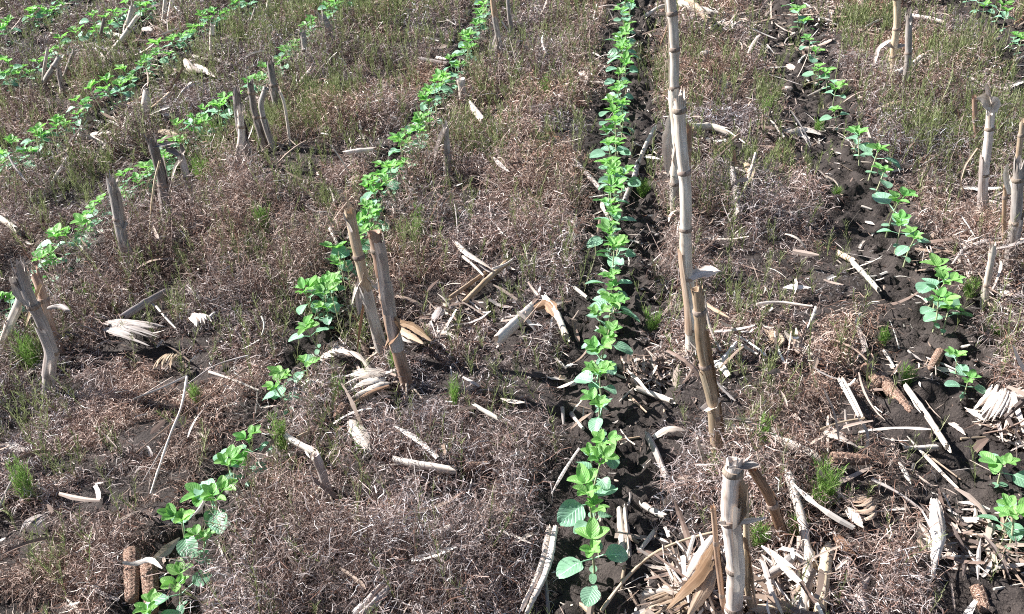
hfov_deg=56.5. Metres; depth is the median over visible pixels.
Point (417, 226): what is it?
horsetail plant
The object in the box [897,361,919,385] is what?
horsetail plant
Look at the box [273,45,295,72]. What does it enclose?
soybean plant
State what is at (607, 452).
soybean plant
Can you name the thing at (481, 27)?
soybean plant
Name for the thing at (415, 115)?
soybean plant
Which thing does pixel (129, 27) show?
corn stub
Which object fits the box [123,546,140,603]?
corn cob
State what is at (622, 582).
dry straw
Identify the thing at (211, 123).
horsetail plant
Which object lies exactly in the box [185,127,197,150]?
soybean plant
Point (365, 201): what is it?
soybean plant
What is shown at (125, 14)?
soybean plant
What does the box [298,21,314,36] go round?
soybean plant
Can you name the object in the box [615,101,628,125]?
soybean plant
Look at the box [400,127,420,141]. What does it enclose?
soybean plant
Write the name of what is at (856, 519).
dry leaf
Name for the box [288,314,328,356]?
soybean plant
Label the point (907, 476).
dry leaf
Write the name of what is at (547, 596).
stalk piece
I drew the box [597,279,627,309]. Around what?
soybean plant
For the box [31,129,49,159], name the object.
soybean plant
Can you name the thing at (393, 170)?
soybean plant
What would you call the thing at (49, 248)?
soybean plant
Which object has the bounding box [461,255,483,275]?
dry straw
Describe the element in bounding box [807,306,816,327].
dry leaf
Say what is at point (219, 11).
soybean plant
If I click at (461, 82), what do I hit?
corn stub
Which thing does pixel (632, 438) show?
dry straw
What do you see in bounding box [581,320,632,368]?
soybean plant
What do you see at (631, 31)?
soybean plant
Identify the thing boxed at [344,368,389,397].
corn husk
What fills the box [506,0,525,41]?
corn stub
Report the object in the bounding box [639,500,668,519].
stalk piece
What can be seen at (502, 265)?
dry straw
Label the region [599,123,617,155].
soybean plant
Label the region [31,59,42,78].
soybean plant
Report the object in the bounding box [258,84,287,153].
corn stub
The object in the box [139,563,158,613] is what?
corn cob
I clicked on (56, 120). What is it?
soybean plant
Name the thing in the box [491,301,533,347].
stalk piece
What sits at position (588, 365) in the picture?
soybean plant
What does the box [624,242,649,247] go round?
dry straw
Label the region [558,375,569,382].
dry straw
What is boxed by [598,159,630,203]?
soybean plant
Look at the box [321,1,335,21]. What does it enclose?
soybean plant
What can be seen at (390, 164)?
soybean plant
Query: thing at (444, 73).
soybean plant
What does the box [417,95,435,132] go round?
soybean plant
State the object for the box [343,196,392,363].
corn stub
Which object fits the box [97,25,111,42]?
soybean plant
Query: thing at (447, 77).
soybean plant
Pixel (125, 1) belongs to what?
soybean plant
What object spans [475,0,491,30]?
soybean plant
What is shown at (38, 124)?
soybean plant
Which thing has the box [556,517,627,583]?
soybean plant
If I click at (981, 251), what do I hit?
dry leaf
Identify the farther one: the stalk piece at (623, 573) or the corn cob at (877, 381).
the corn cob at (877, 381)
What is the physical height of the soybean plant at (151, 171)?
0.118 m
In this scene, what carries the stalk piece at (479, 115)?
on the ground
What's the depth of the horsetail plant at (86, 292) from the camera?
2.38 m
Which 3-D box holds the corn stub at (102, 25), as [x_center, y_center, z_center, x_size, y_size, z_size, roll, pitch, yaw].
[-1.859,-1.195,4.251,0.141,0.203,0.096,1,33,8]
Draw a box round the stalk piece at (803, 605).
[799,548,814,610]
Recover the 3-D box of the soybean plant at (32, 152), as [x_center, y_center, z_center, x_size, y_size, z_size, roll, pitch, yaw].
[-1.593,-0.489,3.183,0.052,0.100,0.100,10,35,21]
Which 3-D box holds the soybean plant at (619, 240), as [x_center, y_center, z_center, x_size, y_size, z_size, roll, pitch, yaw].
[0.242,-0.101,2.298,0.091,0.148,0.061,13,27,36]
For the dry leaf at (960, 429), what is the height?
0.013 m
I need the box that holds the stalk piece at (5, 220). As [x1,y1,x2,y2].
[0,215,21,234]
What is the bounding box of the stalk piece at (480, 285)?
[460,260,508,305]
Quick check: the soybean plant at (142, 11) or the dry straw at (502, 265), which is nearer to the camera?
the dry straw at (502, 265)
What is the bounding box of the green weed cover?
[0,0,1023,613]
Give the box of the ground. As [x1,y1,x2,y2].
[0,0,1023,613]
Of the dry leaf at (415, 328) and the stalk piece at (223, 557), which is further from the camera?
the dry leaf at (415, 328)
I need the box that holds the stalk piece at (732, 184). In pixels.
[729,166,741,222]
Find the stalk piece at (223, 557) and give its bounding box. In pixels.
[217,540,231,573]
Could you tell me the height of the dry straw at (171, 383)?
0.015 m
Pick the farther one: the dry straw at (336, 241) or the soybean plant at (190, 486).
the dry straw at (336, 241)
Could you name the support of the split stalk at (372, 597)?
on the dead weed mat
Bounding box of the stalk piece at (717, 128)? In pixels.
[688,122,729,134]
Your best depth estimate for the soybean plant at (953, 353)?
1.93 m
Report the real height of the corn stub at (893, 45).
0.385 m
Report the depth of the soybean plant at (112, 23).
4.39 m
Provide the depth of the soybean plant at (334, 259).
2.35 m
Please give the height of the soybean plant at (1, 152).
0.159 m
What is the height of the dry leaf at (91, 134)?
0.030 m
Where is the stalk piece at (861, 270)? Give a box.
[850,258,880,293]
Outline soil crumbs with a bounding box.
[0,0,1023,613]
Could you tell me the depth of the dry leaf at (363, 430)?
1.80 m
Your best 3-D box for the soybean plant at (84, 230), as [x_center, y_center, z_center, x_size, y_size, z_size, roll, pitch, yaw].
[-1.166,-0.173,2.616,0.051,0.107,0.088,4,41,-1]
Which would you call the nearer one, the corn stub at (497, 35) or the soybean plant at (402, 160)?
the soybean plant at (402, 160)
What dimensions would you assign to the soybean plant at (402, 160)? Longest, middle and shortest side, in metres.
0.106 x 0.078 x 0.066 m
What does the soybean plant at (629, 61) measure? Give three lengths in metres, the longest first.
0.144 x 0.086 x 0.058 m
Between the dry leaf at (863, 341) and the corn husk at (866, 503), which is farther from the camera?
the dry leaf at (863, 341)
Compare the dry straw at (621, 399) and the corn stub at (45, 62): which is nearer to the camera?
the dry straw at (621, 399)
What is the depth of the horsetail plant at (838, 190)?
2.66 m
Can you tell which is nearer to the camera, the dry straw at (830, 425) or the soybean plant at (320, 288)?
the dry straw at (830, 425)
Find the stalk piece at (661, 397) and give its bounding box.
[634,385,675,403]
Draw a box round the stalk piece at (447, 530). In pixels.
[438,522,455,536]
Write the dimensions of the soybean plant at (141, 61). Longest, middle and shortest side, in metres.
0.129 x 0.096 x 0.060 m
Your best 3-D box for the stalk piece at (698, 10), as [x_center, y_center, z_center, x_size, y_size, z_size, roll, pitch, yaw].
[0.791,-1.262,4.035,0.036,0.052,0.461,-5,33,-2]
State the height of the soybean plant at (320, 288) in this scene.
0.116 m
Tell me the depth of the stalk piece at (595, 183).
2.85 m
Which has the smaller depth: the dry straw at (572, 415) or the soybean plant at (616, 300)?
the dry straw at (572, 415)
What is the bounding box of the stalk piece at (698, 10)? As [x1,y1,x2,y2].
[684,0,711,25]
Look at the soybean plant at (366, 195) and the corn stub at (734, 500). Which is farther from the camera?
the soybean plant at (366, 195)
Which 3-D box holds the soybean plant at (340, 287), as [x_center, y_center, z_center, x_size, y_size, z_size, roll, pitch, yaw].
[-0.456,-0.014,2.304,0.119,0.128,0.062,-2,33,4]
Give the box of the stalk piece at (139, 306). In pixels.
[119,289,166,318]
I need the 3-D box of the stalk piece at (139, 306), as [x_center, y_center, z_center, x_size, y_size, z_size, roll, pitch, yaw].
[-0.877,-0.009,2.278,0.024,0.030,0.144,17,38,29]
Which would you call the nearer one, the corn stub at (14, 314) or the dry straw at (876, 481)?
the dry straw at (876, 481)
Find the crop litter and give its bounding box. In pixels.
[0,0,1023,613]
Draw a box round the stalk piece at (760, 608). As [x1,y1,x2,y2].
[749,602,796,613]
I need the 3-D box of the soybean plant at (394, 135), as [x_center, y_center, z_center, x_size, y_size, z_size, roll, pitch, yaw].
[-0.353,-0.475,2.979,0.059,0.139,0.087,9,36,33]
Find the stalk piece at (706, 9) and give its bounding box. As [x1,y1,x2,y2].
[676,0,718,15]
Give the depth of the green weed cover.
2.98 m
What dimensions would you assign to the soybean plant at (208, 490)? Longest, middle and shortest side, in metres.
0.160 x 0.121 x 0.070 m
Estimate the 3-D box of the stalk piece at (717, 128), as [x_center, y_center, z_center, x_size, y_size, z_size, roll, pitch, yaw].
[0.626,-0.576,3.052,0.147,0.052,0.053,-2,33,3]
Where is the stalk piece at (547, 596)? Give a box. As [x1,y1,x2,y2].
[544,579,550,613]
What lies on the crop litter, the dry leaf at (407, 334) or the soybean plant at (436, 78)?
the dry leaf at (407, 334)
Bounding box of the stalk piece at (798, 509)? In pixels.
[785,470,818,568]
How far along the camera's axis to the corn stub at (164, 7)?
4.50 m
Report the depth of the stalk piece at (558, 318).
2.17 m
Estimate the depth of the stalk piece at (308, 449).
1.81 m
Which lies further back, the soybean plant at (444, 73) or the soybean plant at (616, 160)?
the soybean plant at (444, 73)
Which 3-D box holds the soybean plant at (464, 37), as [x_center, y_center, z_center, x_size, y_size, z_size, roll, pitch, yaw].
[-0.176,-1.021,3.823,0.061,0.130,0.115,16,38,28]
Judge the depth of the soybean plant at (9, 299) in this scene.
2.28 m
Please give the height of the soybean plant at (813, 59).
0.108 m
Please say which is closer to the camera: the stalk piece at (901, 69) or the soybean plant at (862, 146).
the soybean plant at (862, 146)
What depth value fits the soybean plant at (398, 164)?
2.87 m
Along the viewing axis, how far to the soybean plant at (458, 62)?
3.63 m
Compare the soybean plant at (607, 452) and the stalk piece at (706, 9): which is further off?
the stalk piece at (706, 9)
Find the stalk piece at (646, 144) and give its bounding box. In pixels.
[636,124,656,166]
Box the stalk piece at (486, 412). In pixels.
[472,403,497,419]
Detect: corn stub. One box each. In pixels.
[0,268,31,367]
[9,256,65,407]
[26,266,64,353]
[34,53,63,88]
[42,47,49,78]
[52,48,76,79]
[56,64,70,98]
[99,15,105,40]
[102,14,139,65]
[106,170,141,276]
[112,112,131,139]
[122,1,136,45]
[135,87,157,123]
[143,132,178,235]
[160,0,166,29]
[165,144,203,208]
[167,0,176,23]
[203,20,214,64]
[219,108,244,179]
[232,87,263,166]
[243,7,256,31]
[247,77,266,149]
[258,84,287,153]
[264,56,282,115]
[278,89,295,151]
[293,65,313,89]
[294,27,315,75]
[306,450,346,514]
[312,7,343,48]
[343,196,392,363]
[366,228,426,401]
[433,120,457,186]
[453,77,477,113]
[487,0,503,67]
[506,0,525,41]
[661,0,679,216]
[672,87,721,363]
[685,273,741,468]
[686,121,693,185]
[694,436,706,468]
[709,503,725,613]
[719,449,766,613]
[743,511,757,613]
[748,468,792,552]
[874,0,904,79]
[897,9,914,102]
[959,83,1000,219]
[964,94,981,150]
[968,242,998,312]
[994,183,1023,266]
[1002,153,1023,282]
[1015,118,1023,158]
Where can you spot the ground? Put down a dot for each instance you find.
(934, 396)
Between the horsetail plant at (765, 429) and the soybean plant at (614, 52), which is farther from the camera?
the soybean plant at (614, 52)
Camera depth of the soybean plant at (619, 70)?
3.37 m
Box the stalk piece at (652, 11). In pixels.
[645,4,664,18]
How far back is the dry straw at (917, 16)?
3.91 m
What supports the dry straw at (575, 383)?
on the ground
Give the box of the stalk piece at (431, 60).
[418,57,447,65]
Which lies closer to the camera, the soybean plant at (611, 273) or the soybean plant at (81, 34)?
the soybean plant at (611, 273)
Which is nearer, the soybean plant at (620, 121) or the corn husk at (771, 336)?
the corn husk at (771, 336)
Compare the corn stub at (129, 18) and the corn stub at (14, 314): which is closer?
the corn stub at (14, 314)
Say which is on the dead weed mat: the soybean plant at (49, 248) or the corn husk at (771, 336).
the corn husk at (771, 336)
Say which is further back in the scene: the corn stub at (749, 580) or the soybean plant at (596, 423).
the soybean plant at (596, 423)
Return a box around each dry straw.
[0,474,15,505]
[49,156,68,184]
[133,375,186,399]
[136,368,246,452]
[142,446,163,481]
[149,160,160,250]
[150,376,187,494]
[155,305,175,328]
[187,355,248,384]
[208,370,258,390]
[261,316,264,335]
[296,430,309,438]
[328,227,338,243]
[435,56,446,60]
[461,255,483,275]
[492,258,513,269]
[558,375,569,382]
[560,406,564,425]
[569,377,596,386]
[569,411,584,429]
[575,76,608,84]
[600,531,712,611]
[617,436,639,441]
[619,387,633,401]
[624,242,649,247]
[628,395,646,412]
[717,133,740,150]
[741,344,757,354]
[756,301,812,306]
[819,417,864,430]
[871,478,923,511]
[883,350,895,367]
[912,14,943,22]
[927,454,960,479]
[928,536,935,576]
[960,436,985,439]
[993,583,1021,590]
[999,285,1023,305]
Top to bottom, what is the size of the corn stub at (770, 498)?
0.227 m
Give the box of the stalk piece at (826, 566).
[814,541,833,612]
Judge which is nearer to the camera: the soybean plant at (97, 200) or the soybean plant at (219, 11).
the soybean plant at (97, 200)
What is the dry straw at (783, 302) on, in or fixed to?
on the dead weed mat
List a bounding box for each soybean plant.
[0,14,21,46]
[0,22,8,45]
[0,55,23,89]
[0,68,19,96]
[0,134,22,170]
[0,147,16,184]
[0,158,17,183]
[0,291,17,328]
[0,292,26,334]
[7,64,34,84]
[9,68,24,88]
[16,146,34,168]
[19,146,44,168]
[20,125,52,159]
[22,5,47,28]
[22,15,38,31]
[22,68,35,85]
[24,122,58,155]
[28,6,37,24]
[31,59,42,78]
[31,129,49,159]
[31,248,57,281]
[32,256,73,291]
[35,223,73,265]
[36,5,44,25]
[37,243,67,281]
[38,56,51,67]
[39,114,75,149]
[41,7,53,24]
[44,46,61,67]
[48,3,62,19]
[49,40,77,64]
[49,113,74,139]
[53,32,67,58]
[57,226,85,260]
[60,119,77,141]
[61,26,87,45]
[66,94,91,123]
[69,24,89,44]
[70,107,85,132]
[70,213,100,246]
[74,224,97,252]
[79,10,101,29]
[79,98,94,123]
[82,79,105,118]
[82,202,112,234]
[86,193,111,227]
[88,24,103,42]
[94,72,118,109]
[96,84,116,108]
[97,12,119,39]
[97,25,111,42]
[105,19,117,37]
[106,7,125,27]
[110,77,136,100]
[110,79,132,102]
[113,12,122,26]
[114,64,134,89]
[116,9,133,17]
[116,168,134,201]
[120,0,138,9]
[121,74,138,95]
[127,172,155,198]
[130,59,153,84]
[132,588,180,613]
[133,168,154,188]
[134,1,144,25]
[134,161,154,195]
[136,54,154,84]
[138,1,155,19]
[139,8,152,21]
[141,160,168,180]
[143,53,155,77]
[146,557,211,613]
[147,37,169,65]
[147,47,168,72]
[151,150,175,176]
[157,135,179,164]
[157,503,197,562]
[160,149,175,177]
[161,50,176,66]
[163,33,185,58]
[163,36,187,59]
[167,136,181,158]
[170,118,189,152]
[176,32,187,52]
[179,27,200,46]
[180,478,227,527]
[183,113,202,141]
[184,118,207,139]
[184,524,215,568]
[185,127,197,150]
[186,23,204,44]
[191,22,209,32]
[193,475,237,537]
[195,9,206,31]
[196,113,214,138]
[197,103,209,123]
[202,15,217,25]
[203,7,227,30]
[207,97,232,125]
[209,103,229,129]
[212,97,233,125]
[213,10,227,28]
[213,444,244,485]
[217,91,233,118]
[226,448,267,486]
[230,0,241,17]
[232,425,272,467]
[240,73,257,90]
[241,0,257,15]
[245,74,269,93]
[254,71,276,95]
[257,61,276,79]
[262,371,300,419]
[267,365,295,405]
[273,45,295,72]
[274,56,289,68]
[278,42,296,63]
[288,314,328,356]
[293,354,320,387]
[295,275,322,321]
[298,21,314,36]
[303,274,345,308]
[305,17,319,33]
[309,281,339,317]
[311,277,337,318]
[313,300,333,333]
[318,0,337,21]
[319,241,352,285]
[319,271,341,298]
[319,271,343,314]
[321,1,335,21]
[327,254,343,293]
[329,0,344,20]
[331,226,369,281]
[348,223,382,259]
[356,212,373,238]
[359,176,379,201]
[359,198,383,220]
[359,208,388,231]
[361,174,385,203]
[361,208,377,235]
[361,220,378,255]
[363,200,381,222]
[366,182,384,212]
[369,167,398,203]
[372,160,397,181]
[378,159,404,196]
[381,174,397,199]
[387,132,407,164]
[388,132,422,168]
[388,157,415,179]
[388,159,403,183]
[394,136,416,162]
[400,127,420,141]
[403,111,425,137]
[409,123,425,159]
[411,117,432,148]
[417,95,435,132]
[418,91,433,115]
[418,110,441,133]
[420,83,441,116]
[423,73,451,109]
[431,68,454,94]
[431,82,452,105]
[432,71,455,102]
[438,75,457,89]
[443,53,458,84]
[449,62,459,85]
[451,59,466,77]
[452,45,472,59]
[458,28,479,58]
[458,41,476,68]
[460,35,479,59]
[466,18,487,30]
[472,7,485,24]
[472,7,487,29]
[472,18,485,37]
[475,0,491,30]
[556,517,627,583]
[557,463,617,526]
[573,494,611,557]
[574,360,616,418]
[576,444,618,493]
[580,387,612,435]
[580,442,606,484]
[580,585,600,606]
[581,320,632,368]
[582,360,611,398]
[584,335,616,379]
[585,268,631,292]
[586,218,615,258]
[586,303,611,336]
[589,136,629,168]
[589,294,639,332]
[591,429,621,468]
[592,186,629,219]
[592,290,631,320]
[594,156,619,186]
[594,204,636,245]
[596,234,628,286]
[596,234,635,267]
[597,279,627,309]
[598,157,626,173]
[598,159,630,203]
[598,168,619,203]
[598,217,620,254]
[599,93,627,121]
[599,103,630,146]
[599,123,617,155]
[599,197,620,226]
[600,114,630,155]
[601,137,630,167]
[602,174,626,217]
[604,67,628,97]
[605,50,637,83]
[605,83,633,112]
[606,31,635,51]
[607,36,636,67]
[607,42,636,78]
[607,236,628,275]
[611,96,630,137]
[612,118,633,135]
[612,165,640,195]
[613,6,630,26]
[613,11,631,20]
[613,36,626,51]
[613,43,640,69]
[614,80,631,103]
[615,23,635,38]
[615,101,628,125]
[617,23,634,51]
[621,0,638,16]
[621,57,637,91]
[626,2,635,12]
[789,4,806,26]
[790,16,814,45]
[799,34,819,58]
[802,63,829,88]
[809,46,824,73]
[816,66,836,90]
[819,105,849,131]
[825,80,847,114]
[845,126,872,165]
[852,125,867,154]
[862,143,900,179]
[870,162,893,193]
[872,186,917,237]
[877,209,913,253]
[895,225,930,266]
[915,253,965,308]
[920,286,960,331]
[922,268,965,308]
[923,304,973,334]
[944,346,968,375]
[944,369,985,400]
[970,0,994,23]
[977,503,1023,555]
[978,451,1023,487]
[989,0,1014,23]
[994,7,1015,33]
[995,493,1023,540]
[1007,31,1023,51]
[1009,33,1023,54]
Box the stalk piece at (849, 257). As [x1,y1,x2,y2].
[837,250,857,262]
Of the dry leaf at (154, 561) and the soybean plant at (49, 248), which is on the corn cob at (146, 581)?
the dry leaf at (154, 561)
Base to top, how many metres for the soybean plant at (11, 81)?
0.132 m
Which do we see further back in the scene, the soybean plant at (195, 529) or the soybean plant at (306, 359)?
the soybean plant at (306, 359)
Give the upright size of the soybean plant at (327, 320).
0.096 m
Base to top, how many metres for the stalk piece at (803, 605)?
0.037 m
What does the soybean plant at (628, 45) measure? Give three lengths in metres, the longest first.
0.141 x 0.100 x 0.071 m
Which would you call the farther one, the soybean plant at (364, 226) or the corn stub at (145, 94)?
the corn stub at (145, 94)
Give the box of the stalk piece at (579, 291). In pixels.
[572,284,588,299]
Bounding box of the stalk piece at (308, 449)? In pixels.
[282,432,316,453]
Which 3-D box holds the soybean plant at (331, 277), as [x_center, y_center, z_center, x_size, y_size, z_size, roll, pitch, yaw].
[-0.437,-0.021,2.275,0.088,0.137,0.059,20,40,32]
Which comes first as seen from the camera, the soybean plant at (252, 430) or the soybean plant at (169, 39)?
the soybean plant at (252, 430)
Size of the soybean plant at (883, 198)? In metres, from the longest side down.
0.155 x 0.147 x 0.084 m
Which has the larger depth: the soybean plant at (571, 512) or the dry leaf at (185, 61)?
the dry leaf at (185, 61)
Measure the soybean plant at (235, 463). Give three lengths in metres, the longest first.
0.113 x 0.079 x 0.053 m
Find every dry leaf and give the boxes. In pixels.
[47,304,69,311]
[88,131,121,135]
[123,557,161,568]
[142,26,151,31]
[158,129,176,135]
[183,58,205,72]
[195,64,213,76]
[347,419,370,451]
[350,385,389,405]
[400,320,431,340]
[400,327,423,343]
[401,335,417,342]
[406,566,417,577]
[432,307,444,320]
[454,241,492,269]
[533,299,557,317]
[579,602,594,613]
[653,426,688,438]
[666,542,719,609]
[678,535,712,589]
[687,557,722,613]
[707,303,727,316]
[743,163,755,183]
[762,551,799,578]
[777,559,799,584]
[785,127,820,134]
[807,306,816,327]
[808,81,828,95]
[823,430,860,448]
[833,533,857,557]
[845,506,862,527]
[854,576,869,611]
[856,325,867,357]
[873,101,899,113]
[898,462,910,483]
[929,497,945,574]
[949,423,964,434]
[952,237,1001,263]
[957,249,988,263]
[968,409,988,421]
[996,288,1023,297]
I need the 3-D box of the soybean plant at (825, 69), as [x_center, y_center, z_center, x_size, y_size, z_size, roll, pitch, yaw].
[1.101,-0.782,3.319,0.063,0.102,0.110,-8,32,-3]
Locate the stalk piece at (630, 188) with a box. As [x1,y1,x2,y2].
[622,160,639,203]
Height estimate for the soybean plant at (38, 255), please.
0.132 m
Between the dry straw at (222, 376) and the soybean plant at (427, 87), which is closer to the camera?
the dry straw at (222, 376)
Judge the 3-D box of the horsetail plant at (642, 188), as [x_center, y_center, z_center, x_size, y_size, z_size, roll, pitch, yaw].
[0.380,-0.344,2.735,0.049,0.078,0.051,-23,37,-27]
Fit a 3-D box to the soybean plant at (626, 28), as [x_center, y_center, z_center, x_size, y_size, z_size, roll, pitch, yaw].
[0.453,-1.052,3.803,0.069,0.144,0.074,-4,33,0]
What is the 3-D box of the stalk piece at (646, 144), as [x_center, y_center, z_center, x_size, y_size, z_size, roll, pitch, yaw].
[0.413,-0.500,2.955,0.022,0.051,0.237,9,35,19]
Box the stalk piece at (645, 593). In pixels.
[640,585,675,598]
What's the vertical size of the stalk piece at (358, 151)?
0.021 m
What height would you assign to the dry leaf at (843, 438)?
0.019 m
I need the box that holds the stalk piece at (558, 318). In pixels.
[541,294,569,339]
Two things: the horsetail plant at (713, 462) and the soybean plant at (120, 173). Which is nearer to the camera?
the horsetail plant at (713, 462)
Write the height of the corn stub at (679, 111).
0.650 m
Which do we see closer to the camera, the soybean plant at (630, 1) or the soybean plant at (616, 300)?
the soybean plant at (616, 300)
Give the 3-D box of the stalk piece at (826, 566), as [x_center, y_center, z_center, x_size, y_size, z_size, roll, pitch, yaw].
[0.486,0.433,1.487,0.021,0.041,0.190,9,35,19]
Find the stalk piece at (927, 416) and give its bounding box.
[903,383,950,452]
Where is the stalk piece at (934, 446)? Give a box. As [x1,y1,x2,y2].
[905,444,939,449]
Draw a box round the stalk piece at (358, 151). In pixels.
[343,147,377,155]
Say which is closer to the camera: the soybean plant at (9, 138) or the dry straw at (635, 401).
the dry straw at (635, 401)
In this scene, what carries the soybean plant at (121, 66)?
on the ground
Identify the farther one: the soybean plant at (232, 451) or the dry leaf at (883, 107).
the dry leaf at (883, 107)
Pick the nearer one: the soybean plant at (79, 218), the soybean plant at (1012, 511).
the soybean plant at (1012, 511)
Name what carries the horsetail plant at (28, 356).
on the ground
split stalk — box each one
[352,577,391,613]
[518,524,557,613]
[617,504,631,556]
[837,377,863,416]
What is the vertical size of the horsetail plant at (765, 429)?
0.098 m
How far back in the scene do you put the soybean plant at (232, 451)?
1.75 m
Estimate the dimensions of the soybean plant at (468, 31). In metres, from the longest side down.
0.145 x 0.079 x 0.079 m
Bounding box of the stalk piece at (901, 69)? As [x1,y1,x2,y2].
[891,54,925,79]
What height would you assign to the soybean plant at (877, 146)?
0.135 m
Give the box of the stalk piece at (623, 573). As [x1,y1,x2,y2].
[620,565,625,588]
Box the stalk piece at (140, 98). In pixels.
[121,96,141,111]
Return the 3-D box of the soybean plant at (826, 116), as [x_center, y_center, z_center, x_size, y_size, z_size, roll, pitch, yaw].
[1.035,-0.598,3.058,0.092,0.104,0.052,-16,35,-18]
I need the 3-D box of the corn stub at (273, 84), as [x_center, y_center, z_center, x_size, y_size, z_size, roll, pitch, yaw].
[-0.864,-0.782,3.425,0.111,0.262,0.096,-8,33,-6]
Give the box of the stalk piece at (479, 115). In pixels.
[468,100,486,125]
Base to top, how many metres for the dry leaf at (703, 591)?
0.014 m
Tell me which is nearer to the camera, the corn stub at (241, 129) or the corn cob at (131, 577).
the corn cob at (131, 577)
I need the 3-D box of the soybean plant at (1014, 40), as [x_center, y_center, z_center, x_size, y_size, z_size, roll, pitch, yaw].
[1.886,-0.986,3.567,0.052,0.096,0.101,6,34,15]
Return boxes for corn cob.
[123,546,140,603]
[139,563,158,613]
[333,402,349,419]
[463,461,488,471]
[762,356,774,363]
[768,432,822,463]
[829,451,869,465]
[860,362,881,387]
[877,371,913,412]
[927,348,945,370]
[969,584,990,613]
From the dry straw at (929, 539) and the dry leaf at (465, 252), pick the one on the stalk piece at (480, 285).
the dry leaf at (465, 252)
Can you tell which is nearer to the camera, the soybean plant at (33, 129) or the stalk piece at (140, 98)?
the soybean plant at (33, 129)
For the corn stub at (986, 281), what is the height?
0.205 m
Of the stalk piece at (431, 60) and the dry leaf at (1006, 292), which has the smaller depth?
the dry leaf at (1006, 292)
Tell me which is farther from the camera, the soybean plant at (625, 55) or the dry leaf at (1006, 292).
the soybean plant at (625, 55)
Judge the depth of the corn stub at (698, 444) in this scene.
1.73 m
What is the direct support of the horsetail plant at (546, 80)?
on the ground
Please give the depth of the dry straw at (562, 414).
1.92 m
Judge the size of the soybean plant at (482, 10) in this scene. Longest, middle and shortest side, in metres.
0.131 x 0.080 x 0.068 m
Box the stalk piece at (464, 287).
[448,270,486,299]
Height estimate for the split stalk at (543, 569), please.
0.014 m
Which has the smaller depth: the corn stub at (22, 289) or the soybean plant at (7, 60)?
the corn stub at (22, 289)
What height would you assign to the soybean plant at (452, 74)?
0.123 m
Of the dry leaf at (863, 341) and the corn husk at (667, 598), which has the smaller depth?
the corn husk at (667, 598)
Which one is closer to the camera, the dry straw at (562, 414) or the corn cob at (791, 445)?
the corn cob at (791, 445)
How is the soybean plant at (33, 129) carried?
on the ground
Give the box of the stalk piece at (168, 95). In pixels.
[151,92,171,109]
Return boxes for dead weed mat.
[0,0,1023,613]
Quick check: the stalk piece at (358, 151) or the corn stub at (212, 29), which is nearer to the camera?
the stalk piece at (358, 151)
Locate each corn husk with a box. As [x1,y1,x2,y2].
[20,514,45,532]
[102,319,164,345]
[153,353,177,368]
[189,313,211,326]
[320,345,351,361]
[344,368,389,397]
[642,586,694,613]
[764,328,784,348]
[847,494,877,520]
[973,383,1013,427]
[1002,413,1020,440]
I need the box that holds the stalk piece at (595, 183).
[572,157,602,192]
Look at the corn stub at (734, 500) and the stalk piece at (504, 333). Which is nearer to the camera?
the corn stub at (734, 500)
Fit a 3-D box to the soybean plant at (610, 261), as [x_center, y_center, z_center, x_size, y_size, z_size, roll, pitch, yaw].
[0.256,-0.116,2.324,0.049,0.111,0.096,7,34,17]
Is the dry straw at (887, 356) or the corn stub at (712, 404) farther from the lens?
the dry straw at (887, 356)
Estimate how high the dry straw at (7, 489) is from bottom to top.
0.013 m
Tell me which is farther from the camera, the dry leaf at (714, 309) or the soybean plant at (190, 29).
the soybean plant at (190, 29)
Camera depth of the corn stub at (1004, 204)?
2.23 m
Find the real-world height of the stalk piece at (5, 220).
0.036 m
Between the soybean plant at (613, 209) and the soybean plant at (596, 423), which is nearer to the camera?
the soybean plant at (596, 423)
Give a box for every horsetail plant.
[4,453,36,505]
[11,330,41,368]
[73,279,96,306]
[186,382,203,405]
[187,151,214,183]
[203,116,222,140]
[251,202,270,229]
[265,408,291,458]
[331,373,345,398]
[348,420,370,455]
[386,350,396,373]
[404,210,424,243]
[413,200,424,216]
[441,373,462,404]
[510,59,521,77]
[539,73,551,94]
[637,176,650,198]
[643,305,664,331]
[705,451,719,478]
[750,512,772,548]
[754,410,775,444]
[758,92,773,116]
[786,514,810,537]
[804,451,858,507]
[813,116,825,129]
[831,184,844,194]
[876,321,893,349]
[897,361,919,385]
[956,275,981,299]
[985,321,1007,336]
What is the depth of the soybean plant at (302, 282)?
2.22 m
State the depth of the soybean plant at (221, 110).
3.38 m
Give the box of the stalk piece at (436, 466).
[393,456,457,473]
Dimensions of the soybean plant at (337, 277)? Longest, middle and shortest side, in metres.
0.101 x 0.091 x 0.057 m
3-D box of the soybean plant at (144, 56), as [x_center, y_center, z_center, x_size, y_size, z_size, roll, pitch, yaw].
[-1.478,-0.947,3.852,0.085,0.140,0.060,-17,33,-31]
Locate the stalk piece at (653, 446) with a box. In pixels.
[645,431,669,479]
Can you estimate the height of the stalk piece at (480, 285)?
0.023 m
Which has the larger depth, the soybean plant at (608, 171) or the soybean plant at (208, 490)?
the soybean plant at (608, 171)
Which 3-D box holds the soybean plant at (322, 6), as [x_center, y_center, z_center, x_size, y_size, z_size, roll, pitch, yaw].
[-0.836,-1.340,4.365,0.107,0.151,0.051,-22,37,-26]
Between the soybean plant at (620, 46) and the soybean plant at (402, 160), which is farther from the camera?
the soybean plant at (620, 46)
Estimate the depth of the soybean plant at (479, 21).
3.94 m
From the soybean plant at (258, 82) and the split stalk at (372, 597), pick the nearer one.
the split stalk at (372, 597)
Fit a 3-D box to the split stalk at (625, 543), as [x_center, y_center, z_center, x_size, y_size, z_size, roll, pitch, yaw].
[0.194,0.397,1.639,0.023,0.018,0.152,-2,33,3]

